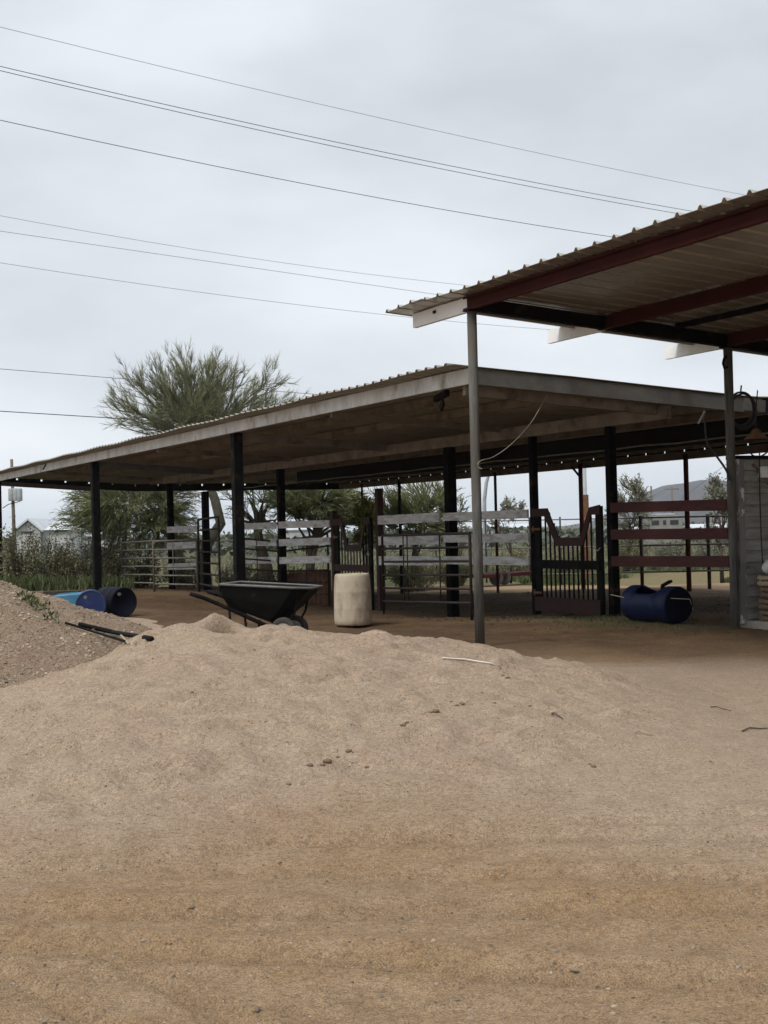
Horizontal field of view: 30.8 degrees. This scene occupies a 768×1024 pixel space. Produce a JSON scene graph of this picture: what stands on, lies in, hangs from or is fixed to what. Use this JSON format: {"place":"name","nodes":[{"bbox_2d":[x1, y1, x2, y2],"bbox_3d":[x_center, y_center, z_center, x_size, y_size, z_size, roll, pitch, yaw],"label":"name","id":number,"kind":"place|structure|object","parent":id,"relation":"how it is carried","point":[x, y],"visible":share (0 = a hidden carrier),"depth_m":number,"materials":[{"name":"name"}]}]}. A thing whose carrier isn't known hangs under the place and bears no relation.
{"place":"outdoors","nodes":[
{"label":"outdoors","id":0,"kind":"place"},
{"bbox_2d":[0,411,119,418],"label":"power line","id":1,"kind":"object","parent":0,"point":[53,414],"visible":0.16,"depth_m":73.75,"materials":[{"name":"black metal"}]},
{"bbox_2d":[4,369,318,394],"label":"power line","id":2,"kind":"object","parent":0,"point":[120,378],"visible":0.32,"depth_m":83.17,"materials":[{"name":"grey metal"}]},
{"bbox_2d":[2,231,435,294],"bbox_3d":[-2.409,-11.311,67.976,69.506,2.513,0.018,-1,-1,-36],"label":"power line","id":3,"kind":"object","parent":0,"point":[210,261],"visible":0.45,"depth_m":63.92,"materials":[{"name":"grey metal"}]},
{"bbox_2d":[4,216,458,284],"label":"power line","id":4,"kind":"object","parent":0,"point":[221,253],"visible":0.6,"depth_m":66.42,"materials":[{"name":"grey metal"}]},
{"bbox_2d":[3,263,606,333],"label":"power line","id":5,"kind":"object","parent":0,"point":[254,299],"visible":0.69,"depth_m":67.10,"materials":[{"name":"grey metal"}]},
{"bbox_2d":[0,120,610,236],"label":"power line","id":6,"kind":"object","parent":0,"point":[291,181],"visible":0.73,"depth_m":52.60,"materials":[{"name":"black metal"}]},
{"bbox_2d":[0,70,672,212],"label":"power line","id":7,"kind":"object","parent":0,"point":[316,142],"visible":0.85,"depth_m":53.71,"materials":[{"name":"black metal"}]},
{"bbox_2d":[0,66,688,210],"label":"power line","id":8,"kind":"object","parent":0,"point":[320,138],"visible":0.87,"depth_m":53.42,"materials":[{"name":"black metal"}]},
{"bbox_2d":[1,27,742,194],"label":"power line","id":9,"kind":"object","parent":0,"point":[343,109],"visible":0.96,"depth_m":56.29,"materials":[{"name":"grey metal"}]},
{"bbox_2d":[0,526,767,1023],"bbox_3d":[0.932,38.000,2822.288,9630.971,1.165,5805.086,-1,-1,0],"label":"ground","id":10,"kind":"structure","parent":0,"point":[576,892],"depth_m":5.98,"materials":[{"name":"soil"}]},
{"bbox_2d":[3,459,22,556],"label":"utility pole","id":11,"kind":"object","parent":10,"relation":"on","point":[14,494],"visible":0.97,"depth_m":94.58,"materials":[{"name":"grey wood"}]},
{"bbox_2d":[0,516,41,580],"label":"shrub","id":12,"kind":"object","parent":10,"relation":"on","point":[15,561],"visible":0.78,"depth_m":46.87,"materials":[{"name":"green plant"}]},
{"bbox_2d":[16,523,57,577],"bbox_3d":[-13.423,1.887,54.026,2.103,2.928,1.627,-1,-1,0],"label":"shrub","id":13,"kind":"object","parent":10,"relation":"on","point":[46,547],"visible":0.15,"depth_m":53.99,"materials":[{"name":"green plant"}]},
{"bbox_2d":[11,518,84,561],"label":"house","id":14,"kind":"structure","parent":10,"relation":"on","point":[42,527],"depth_m":150.58,"materials":[{"name":"white paint"}]},
{"bbox_2d":[29,519,86,579],"bbox_3d":[-11.227,1.549,47.935,2.142,2.614,1.547,-2,-1,25],"label":"shrub","id":15,"kind":"object","parent":10,"relation":"on","point":[59,562],"visible":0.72,"depth_m":47.82,"materials":[{"name":"green plant"}]},
{"bbox_2d":[35,590,84,595],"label":"timber beam","id":16,"kind":"structure","parent":10,"relation":"on","point":[50,593],"depth_m":30.49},
{"bbox_2d":[53,591,82,604],"bbox_3d":[-6.867,1.935,30.316,0.719,0.389,0.535,-1,-1,-18],"label":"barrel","id":17,"kind":"object","parent":10,"relation":"on","point":[71,597],"visible":0.26,"depth_m":30.11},
{"bbox_2d":[0,572,136,590],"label":"green weeds","id":18,"kind":"object","parent":10,"relation":"on","point":[47,583],"visible":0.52,"depth_m":42.14,"materials":[{"name":"plant"}]},
{"bbox_2d":[0,580,152,687],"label":"gravel pile","id":19,"kind":"object","parent":10,"relation":"on","point":[28,660],"visible":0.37,"depth_m":14.85,"materials":[{"name":"gravel"}]},
{"bbox_2d":[13,590,33,603],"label":"weed","id":20,"kind":"object","parent":19,"relation":"on","point":[20,594],"visible":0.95,"depth_m":15.75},
{"bbox_2d":[22,588,35,599],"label":"weed","id":21,"kind":"object","parent":19,"relation":"on","point":[27,594],"visible":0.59,"depth_m":15.87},
{"bbox_2d":[27,594,41,607],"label":"weed","id":22,"kind":"object","parent":19,"relation":"on","point":[31,601],"visible":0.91,"depth_m":15.69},
{"bbox_2d":[34,597,52,610],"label":"weed","id":23,"kind":"object","parent":19,"relation":"on","point":[43,605],"visible":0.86,"depth_m":15.60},
{"bbox_2d":[40,604,59,623],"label":"weed","id":24,"kind":"object","parent":19,"relation":"on","point":[51,615],"visible":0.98,"depth_m":15.26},
{"bbox_2d":[65,622,125,642],"bbox_3d":[-2.796,1.232,14.091,0.310,0.134,2.715,-1,-1,-24],"label":"thin pipe","id":25,"kind":"object","parent":19,"relation":"on","point":[99,633],"visible":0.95,"depth_m":14.94,"materials":[{"name":"black plastic"}]},
{"bbox_2d":[78,622,153,641],"bbox_3d":[-2.706,1.231,13.870,0.410,0.203,3.417,-1,-1,-17],"label":"black pipe","id":26,"kind":"object","parent":19,"relation":"on","point":[117,632],"visible":0.98,"depth_m":15.30,"materials":[{"name":"plastic"}]},
{"bbox_2d":[58,521,112,577],"bbox_3d":[-12.033,1.860,56.080,2.163,3.025,1.651,-2,-1,18],"label":"shrub","id":27,"kind":"object","parent":10,"relation":"on","point":[83,548],"visible":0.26,"depth_m":55.75,"materials":[{"name":"green plant"}]},
{"bbox_2d":[75,589,105,611],"bbox_3d":[-5.580,1.755,26.560,0.563,0.563,0.812,-1,-1,-12],"label":"plastic barrel","id":28,"kind":"object","parent":10,"relation":"on","point":[91,599],"visible":0.59,"depth_m":26.18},
{"bbox_2d":[72,512,132,579],"bbox_3d":[-9.803,1.431,49.054,2.294,2.848,1.731,-2,-1,21],"label":"shrub","id":29,"kind":"object","parent":10,"relation":"on","point":[109,568],"visible":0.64,"depth_m":48.95,"materials":[{"name":"green plant"}]},
{"bbox_2d":[84,532,122,553],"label":"metal building","id":30,"kind":"structure","parent":10,"relation":"on","point":[102,542],"depth_m":199.97,"materials":[{"name":"white paint"}]},
{"bbox_2d":[97,587,136,616],"bbox_3d":[-5.290,1.762,27.444,0.591,0.591,0.812,-1,-1,-38],"label":"plastic barrel","id":31,"kind":"object","parent":10,"relation":"on","point":[121,601],"visible":0.77,"depth_m":27.15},
{"bbox_2d":[48,483,201,582],"bbox_3d":[-10.848,0.684,60.025,6.966,5.283,5.461,-1,-1,0],"label":"mesquite tree","id":32,"kind":"object","parent":10,"relation":"on","point":[111,502],"visible":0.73,"depth_m":58.89,"materials":[{"name":"green plant"}]},
{"bbox_2d":[121,540,152,583],"bbox_3d":[-7.759,1.711,43.793,0.058,1.672,8.267,-1,-1,-17],"label":"corral panel","id":33,"kind":"object","parent":10,"relation":"on","point":[122,558],"visible":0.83,"depth_m":43.38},
{"bbox_2d":[124,617,161,628],"bbox_3d":[-6.164,1.957,25.299,5.580,0.379,5.640,-1,-1,0],"label":"sand heap","id":34,"kind":"object","parent":10,"relation":"on","point":[148,623],"visible":0.1,"depth_m":25.37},
{"bbox_2d":[118,540,168,587],"bbox_3d":[-8.813,2.021,51.087,2.094,2.027,1.498,-1,-1,0],"label":"shrub","id":35,"kind":"object","parent":10,"relation":"on","point":[144,570],"visible":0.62,"depth_m":50.95,"materials":[{"name":"green plant"}]},
{"bbox_2d":[152,539,198,591],"bbox_3d":[-5.856,1.522,39.192,1.307,1.509,0.059,-2,-1,8],"label":"corral panel","id":36,"kind":"object","parent":10,"relation":"on","point":[173,566],"visible":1,"depth_m":39.18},
{"bbox_2d":[164,551,202,585],"bbox_3d":[-8.106,2.494,56.838,1.963,1.804,1.618,-1,-1,-31],"label":"shrub","id":37,"kind":"object","parent":10,"relation":"on","point":[184,580],"visible":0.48,"depth_m":56.74,"materials":[{"name":"green plant"}]},
{"bbox_2d":[94,334,310,585],"bbox_3d":[-8.467,-2.126,62.023,8.647,11.351,9.131,-2,-1,44],"label":"palo verde tree","id":38,"kind":"object","parent":10,"relation":"on","point":[187,404],"visible":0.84,"depth_m":61.07,"materials":[{"name":"green plant"}]},
{"bbox_2d":[201,491,210,589],"bbox_3d":[-5.661,0.978,44.436,0.200,3.257,0.200,-1,-1,-27],"label":"wooden post","id":39,"kind":"object","parent":10,"relation":"on","point":[205,525],"visible":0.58,"depth_m":44.35,"materials":[{"name":"brown wood"}]},
{"bbox_2d":[197,516,220,592],"bbox_3d":[-4.863,1.227,38.778,0.064,2.222,1.044,-1,-1,-42],"label":"corral panel","id":40,"kind":"object","parent":10,"relation":"on","point":[218,551],"visible":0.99,"depth_m":38.72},
{"bbox_2d":[216,561,266,585],"bbox_3d":[-5.967,2.676,57.971,2.179,1.804,1.806,-1,-1,0],"label":"shrub","id":41,"kind":"object","parent":10,"relation":"on","point":[231,578],"visible":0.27,"depth_m":57.84,"materials":[{"name":"green plant"}]},
{"bbox_2d":[189,581,323,629],"bbox_3d":[-1.828,1.456,20.268,1.841,0.894,0.848,-2,-1,15],"label":"wheelbarrow","id":42,"kind":"object","parent":10,"relation":"on","point":[273,603],"visible":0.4,"depth_m":19.96,"materials":[{"name":"black plastic"}]},
{"bbox_2d":[212,484,305,581],"bbox_3d":[-5.764,0.738,64.003,4.529,5.568,5.003,-1,-1,0],"label":"mesquite tree","id":43,"kind":"object","parent":10,"relation":"on","point":[259,516],"visible":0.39,"depth_m":63.69,"materials":[{"name":"green plant"}]},
{"bbox_2d":[245,538,278,582],"bbox_3d":[-3.436,1.559,37.866,1.282,1.788,0.054,-2,-1,17],"label":"corral panel","id":44,"kind":"object","parent":10,"relation":"on","point":[257,560],"visible":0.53,"depth_m":37.82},
{"bbox_2d":[269,563,304,582],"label":"shrub","id":45,"kind":"object","parent":10,"relation":"on","point":[274,576],"visible":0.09,"depth_m":56.82,"materials":[{"name":"green plant"}]},
{"bbox_2d":[286,533,329,605],"bbox_3d":[-2.100,1.502,36.788,0.055,1.890,2.307,-1,-1,-37],"label":"corral panel","id":46,"kind":"object","parent":10,"relation":"on","point":[327,569],"visible":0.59,"depth_m":36.30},
{"bbox_2d":[286,527,330,547],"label":"metal building","id":47,"kind":"structure","parent":10,"relation":"on","point":[292,532],"depth_m":229.98,"materials":[{"name":"white paint"}]},
{"bbox_2d":[287,570,331,604],"bbox_3d":[-2.036,1.979,37.054,0.245,0.897,2.568,-1,-1,-29],"label":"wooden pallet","id":48,"kind":"object","parent":10,"relation":"on","point":[318,576],"visible":0.52,"depth_m":36.45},
{"bbox_2d":[260,483,374,571],"bbox_3d":[-2.822,0.671,63.009,5.990,5.352,5.999,-1,-1,0],"label":"mesquite tree","id":49,"kind":"object","parent":10,"relation":"on","point":[302,504],"visible":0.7,"depth_m":61.93,"materials":[{"name":"green plant"}]},
{"bbox_2d":[330,511,336,608],"bbox_3d":[-1.207,1.273,34.313,0.130,2.594,0.130,-1,-1,-27],"label":"gate post","id":50,"kind":"object","parent":10,"relation":"on","point":[333,514],"visible":0.52,"depth_m":34.26,"materials":[{"name":"red wood"}]},
{"bbox_2d":[278,520,330,563],"bbox_3d":[-2.057,0.785,35.777,0.035,1.128,3.249,-1,-1,-27],"label":"board fence","id":51,"kind":"object","parent":50,"relation":"attached to","point":[306,541],"visible":1,"depth_m":35.65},
{"bbox_2d":[334,573,371,625],"bbox_3d":[-0.534,1.478,23.751,0.643,0.883,0.643,-1,-1,0],"label":"plastic barrel","id":52,"kind":"object","parent":10,"relation":"on","point":[352,600],"visible":1,"depth_m":23.48,"materials":[{"name":"plastic"}]},
{"bbox_2d":[332,517,374,609],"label":"picket gate","id":53,"kind":"structure","parent":10,"relation":"on","point":[345,567],"depth_m":32.91,"materials":[{"name":"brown wood"}]},
{"bbox_2d":[345,496,375,572],"bbox_3d":[-0.764,1.070,54.947,1.587,3.541,2.032,-1,-1,0],"label":"young tree","id":54,"kind":"object","parent":10,"relation":"on","point":[364,509],"visible":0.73,"depth_m":54.78,"materials":[{"name":"green plant"}]},
{"bbox_2d":[2,521,727,561],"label":"distant scrub","id":55,"kind":"object","parent":10,"relation":"on","point":[226,542],"visible":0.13,"depth_m":172.18,"materials":[{"name":"plant"}]},
{"bbox_2d":[3,542,728,582],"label":"dry scrub","id":56,"kind":"object","parent":10,"relation":"on","point":[324,566],"visible":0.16,"depth_m":98.99,"materials":[{"name":"plant"}]},
{"bbox_2d":[375,488,385,610],"bbox_3d":[-0.085,0.961,32.084,0.150,3.004,0.150,-1,-1,-27],"label":"gate post","id":57,"kind":"object","parent":10,"relation":"on","point":[379,508],"visible":0.52,"depth_m":32.03,"materials":[{"name":"red wood"}]},
{"bbox_2d":[378,512,440,565],"bbox_3d":[0.531,0.610,30.654,0.035,1.139,2.879,-1,-1,-27],"label":"board fence","id":58,"kind":"object","parent":57,"relation":"attached to","point":[412,518],"visible":0.8,"depth_m":30.50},
{"bbox_2d":[0,613,767,872],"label":"sand mound","id":59,"kind":"object","parent":10,"relation":"on","point":[409,777],"visible":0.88,"depth_m":8.77,"materials":[{"name":"sand"}]},
{"bbox_2d":[323,758,331,762],"bbox_3d":[-0.341,1.499,8.412,0.056,0.032,0.043,-1,-1,0],"label":"soil clod","id":60,"kind":"object","parent":59,"relation":"on","point":[327,760],"visible":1,"depth_m":8.40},
{"bbox_2d":[442,657,500,666],"bbox_3d":[0.753,1.261,11.689,0.569,0.123,0.170,-1,-1,-21],"label":"dead stick","id":61,"kind":"object","parent":59,"relation":"on","point":[469,660],"visible":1,"depth_m":11.72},
{"bbox_2d":[741,727,767,731],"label":"dead stick","id":62,"kind":"object","parent":59,"relation":"on","point":[752,728],"visible":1,"depth_m":10.47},
{"bbox_2d":[0,363,767,616],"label":"livestock shed","id":63,"kind":"structure","parent":10,"relation":"on","point":[408,427],"depth_m":30.12,"materials":[{"name":"metal"}]},
{"bbox_2d":[167,526,196,569],"bbox_3d":[-6.409,1.156,44.393,0.035,1.412,3.023,-1,-1,-27],"label":"board fence","id":64,"kind":"object","parent":63,"relation":"attached to","point":[178,529],"visible":0.74,"depth_m":44.41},
{"bbox_2d":[245,522,277,563],"bbox_3d":[-3.577,0.876,38.784,0.035,1.153,3.098,-1,-1,-27],"label":"board fence","id":65,"kind":"object","parent":63,"relation":"attached to","point":[266,525],"visible":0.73,"depth_m":38.28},
{"bbox_2d":[443,509,529,564],"bbox_3d":[1.988,0.518,27.704,0.035,1.066,3.250,-1,-1,-27],"label":"board fence","id":66,"kind":"object","parent":63,"relation":"attached to","point":[516,537],"visible":0.87,"depth_m":27.33,"materials":[{"name":"wood"}]},
{"bbox_2d":[610,499,728,566],"bbox_3d":[4.536,0.351,22.450,0.040,1.095,3.361,-1,-1,-22],"label":"board fence","id":67,"kind":"object","parent":63,"relation":"attached to","point":[681,533],"visible":1,"depth_m":22.30,"materials":[{"name":"wood"}]},
{"bbox_2d":[0,644,767,1023],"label":"loose pebbles","id":68,"kind":"object","parent":10,"relation":"on","point":[398,896],"visible":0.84,"depth_m":5.75,"materials":[{"name":"stone"}]},
{"bbox_2d":[385,549,443,591],"bbox_3d":[1.189,2.464,55.934,2.602,1.953,2.370,-1,-1,0],"label":"shrub","id":69,"kind":"object","parent":10,"relation":"on","point":[420,581],"visible":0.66,"depth_m":55.76,"materials":[{"name":"green plant"}]},
{"bbox_2d":[366,481,470,581],"bbox_3d":[1.367,0.544,57.982,4.833,4.748,5.080,-1,-1,0],"label":"acacia tree","id":70,"kind":"object","parent":10,"relation":"on","point":[423,502],"visible":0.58,"depth_m":57.03,"materials":[{"name":"green plant"}]},
{"bbox_2d":[381,532,472,619],"bbox_3d":[0.755,1.304,27.665,0.054,1.798,6.366,-1,-1,-14],"label":"corral panel","id":71,"kind":"object","parent":10,"relation":"on","point":[439,561],"visible":0.98,"depth_m":27.17,"materials":[{"name":"metal"}]},
{"bbox_2d":[136,588,729,629],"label":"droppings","id":72,"kind":"object","parent":10,"relation":"on","point":[463,606],"visible":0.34,"depth_m":30.34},
{"bbox_2d":[146,587,728,625],"bbox_3d":[1.285,2.308,35.374,11.175,0.757,26.141,-1,-1,-27],"label":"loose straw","id":73,"kind":"object","parent":10,"relation":"on","point":[469,616],"visible":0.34,"depth_m":31.64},
{"bbox_2d":[436,553,472,585],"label":"shrub","id":74,"kind":"object","parent":10,"relation":"on","point":[464,568],"visible":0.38,"depth_m":59.76,"materials":[{"name":"green plant"}]},
{"bbox_2d":[440,495,471,555],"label":"young tree","id":75,"kind":"object","parent":10,"relation":"on","point":[466,509],"visible":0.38,"depth_m":61.92,"materials":[{"name":"green plant"}]},
{"bbox_2d":[482,477,488,555],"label":"lamp post","id":76,"kind":"object","parent":10,"relation":"on","point":[484,497],"visible":0.42,"depth_m":79.93,"materials":[{"name":"metal"}]},
{"bbox_2d":[457,524,528,533],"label":"metal building","id":77,"kind":"structure","parent":10,"relation":"on","point":[516,525],"depth_m":261.72,"materials":[{"name":"white paint"}]},
{"bbox_2d":[461,571,530,584],"bbox_3d":[5.295,2.751,59.270,4.040,0.604,1.683,-1,-1,-41],"label":"flatbed trailer","id":78,"kind":"object","parent":10,"relation":"on","point":[504,577],"visible":0.71,"depth_m":58.14,"materials":[{"name":"red metal"}]},
{"bbox_2d":[489,495,526,582],"bbox_3d":[5.296,1.148,60.041,1.838,3.845,1.569,-1,-1,0],"label":"young tree","id":79,"kind":"object","parent":10,"relation":"on","point":[508,504],"visible":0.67,"depth_m":59.87,"materials":[{"name":"green plant"}]},
{"bbox_2d":[491,545,544,577],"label":"shrub","id":80,"kind":"object","parent":10,"relation":"on","point":[520,567],"visible":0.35,"depth_m":65.80,"materials":[{"name":"green plant"}]},
{"bbox_2d":[384,514,728,588],"bbox_3d":[6.280,1.634,53.655,3.932,3.204,33.703,-1,-1,-15],"label":"pipe fence","id":81,"kind":"object","parent":10,"relation":"on","point":[641,546],"visible":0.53,"depth_m":41.25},
{"bbox_2d":[531,505,605,614],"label":"picket gate","id":82,"kind":"structure","parent":10,"relation":"on","point":[573,605],"depth_m":25.02,"materials":[{"name":"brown wood"}]},
{"bbox_2d":[548,543,595,574],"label":"shrub","id":83,"kind":"object","parent":10,"relation":"on","point":[575,570],"visible":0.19,"depth_m":67.94,"materials":[{"name":"green plant"}]},
{"bbox_2d":[385,188,767,643],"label":"open barn","id":84,"kind":"structure","parent":10,"relation":"on","point":[693,282],"depth_m":18.55,"materials":[{"name":"paint"}]},
{"bbox_2d":[477,392,548,468],"bbox_3d":[1.888,-1.253,20.198,0.150,1.365,3.205,-2,-1,25],"label":"white rope","id":85,"kind":"object","parent":84,"relation":"attached to","point":[517,438],"visible":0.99,"depth_m":20.39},
{"bbox_2d":[704,413,730,480],"bbox_3d":[4.968,-0.982,20.876,0.105,1.045,0.429,-1,-1,-41],"label":"black cable","id":86,"kind":"object","parent":84,"relation":"attached to","point":[715,454],"visible":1,"depth_m":20.92,"materials":[{"name":"rubber"}]},
{"bbox_2d":[734,385,756,429],"bbox_3d":[5.509,-1.600,21.445,0.598,0.690,0.105,-1,-1,-28],"label":"cable coil","id":87,"kind":"object","parent":84,"relation":"hanging from","point":[747,425],"visible":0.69,"depth_m":21.47,"materials":[{"name":"black rubber"}]},
{"bbox_2d":[744,390,767,439],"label":"hanging lamp","id":88,"kind":"object","parent":84,"relation":"hanging from","point":[756,434],"visible":1,"depth_m":21.34,"materials":[{"name":"brown metal"}]},
{"bbox_2d":[582,468,586,494],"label":"utility pole","id":89,"kind":"object","parent":10,"relation":"on","point":[584,482],"depth_m":74.93,"materials":[{"name":"grey paint"}]},
{"bbox_2d":[583,495,590,577],"bbox_3d":[8.930,1.150,61.988,0.300,3.838,0.300,-1,-1,-27],"label":"steel post","id":90,"kind":"object","parent":10,"relation":"on","point":[586,502],"visible":0.3,"depth_m":61.87,"materials":[{"name":"brown metal"}]},
{"bbox_2d":[460,613,766,643],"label":"short grass","id":91,"kind":"structure","parent":10,"relation":"on","point":[582,618],"depth_m":22.55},
{"bbox_2d":[603,473,654,571],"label":"young tree","id":92,"kind":"object","parent":10,"relation":"on","point":[635,488],"visible":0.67,"depth_m":69.61,"materials":[{"name":"green plant"}]},
{"bbox_2d":[606,527,652,571],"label":"shrub","id":93,"kind":"object","parent":10,"relation":"on","point":[631,552],"visible":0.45,"depth_m":69.81,"materials":[{"name":"green plant"}]},
{"bbox_2d":[611,580,692,623],"bbox_3d":[4.189,1.410,22.024,0.873,0.678,1.135,-1,-1,-28],"label":"cut barrel","id":94,"kind":"object","parent":10,"relation":"on","point":[671,604],"visible":1,"depth_m":21.73,"materials":[{"name":"blue plastic"}]},
{"bbox_2d":[643,513,682,546],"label":"travel trailer","id":95,"kind":"object","parent":10,"relation":"on","point":[667,523],"visible":0.34,"depth_m":129.99,"materials":[{"name":"metal"}]},
{"bbox_2d":[648,539,695,555],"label":"shrub","id":96,"kind":"object","parent":10,"relation":"on","point":[673,552],"visible":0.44,"depth_m":73.67,"materials":[{"name":"green plant"}]},
{"bbox_2d":[665,487,678,515],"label":"utility pole","id":97,"kind":"object","parent":10,"relation":"on","point":[671,489],"visible":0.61,"depth_m":199.94,"materials":[{"name":"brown wood"}]},
{"bbox_2d":[683,523,726,527],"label":"metal building","id":98,"kind":"structure","parent":10,"relation":"on","point":[697,525],"depth_m":241.14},
{"bbox_2d":[691,539,728,555],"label":"shrub","id":99,"kind":"object","parent":10,"relation":"on","point":[714,553],"visible":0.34,"depth_m":71.78,"materials":[{"name":"green plant"}]},
{"bbox_2d":[703,472,728,582],"bbox_3d":[13.577,0.611,55.046,2.180,4.447,2.471,-1,-1,0],"label":"young tree","id":100,"kind":"object","parent":10,"relation":"on","point":[715,488],"visible":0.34,"depth_m":54.98,"materials":[{"name":"green plant"}]},
{"bbox_2d":[725,455,767,629],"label":"siding wall","id":101,"kind":"structure","parent":10,"relation":"on","point":[748,525],"depth_m":21.01,"materials":[{"name":"paint"}]},
{"bbox_2d":[759,451,762,564],"bbox_3d":[5.645,-0.033,20.911,0.036,1.762,0.333,-2,-1,14],"label":"electric cable","id":102,"kind":"object","parent":101,"relation":"hanging from","point":[760,511],"visible":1,"depth_m":20.97,"materials":[{"name":"black rubber"}]},
{"bbox_2d":[759,610,767,620],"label":"wooden crate","id":103,"kind":"object","parent":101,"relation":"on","point":[763,616],"visible":1,"depth_m":20.70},
{"bbox_2d":[758,598,767,608],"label":"wooden crate","id":104,"kind":"object","parent":103,"relation":"on","point":[761,601],"visible":1,"depth_m":20.68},
{"bbox_2d":[759,586,767,596],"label":"wooden crate","id":105,"kind":"object","parent":104,"relation":"on","point":[762,589],"visible":1,"depth_m":20.70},
{"bbox_2d":[757,575,767,585],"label":"wooden crate","id":106,"kind":"object","parent":105,"relation":"on","point":[760,582],"visible":1,"depth_m":20.67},
{"bbox_2d":[762,560,767,574],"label":"feed sack","id":107,"kind":"object","parent":106,"relation":"on","point":[765,567],"visible":1,"depth_m":20.57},
{"bbox_2d":[0,0,767,537],"label":"sky","id":108,"kind":"structure","parent":0,"point":[673,90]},
{"bbox_2d":[323,561,729,585],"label":"green grass","id":109,"kind":"structure","parent":0,"point":[525,580],"depth_m":64.29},
{"bbox_2d":[558,480,727,526],"bbox_3d":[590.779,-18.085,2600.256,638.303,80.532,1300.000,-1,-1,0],"label":"mountain","id":110,"kind":"structure","parent":0,"point":[661,493],"depth_m":2344.70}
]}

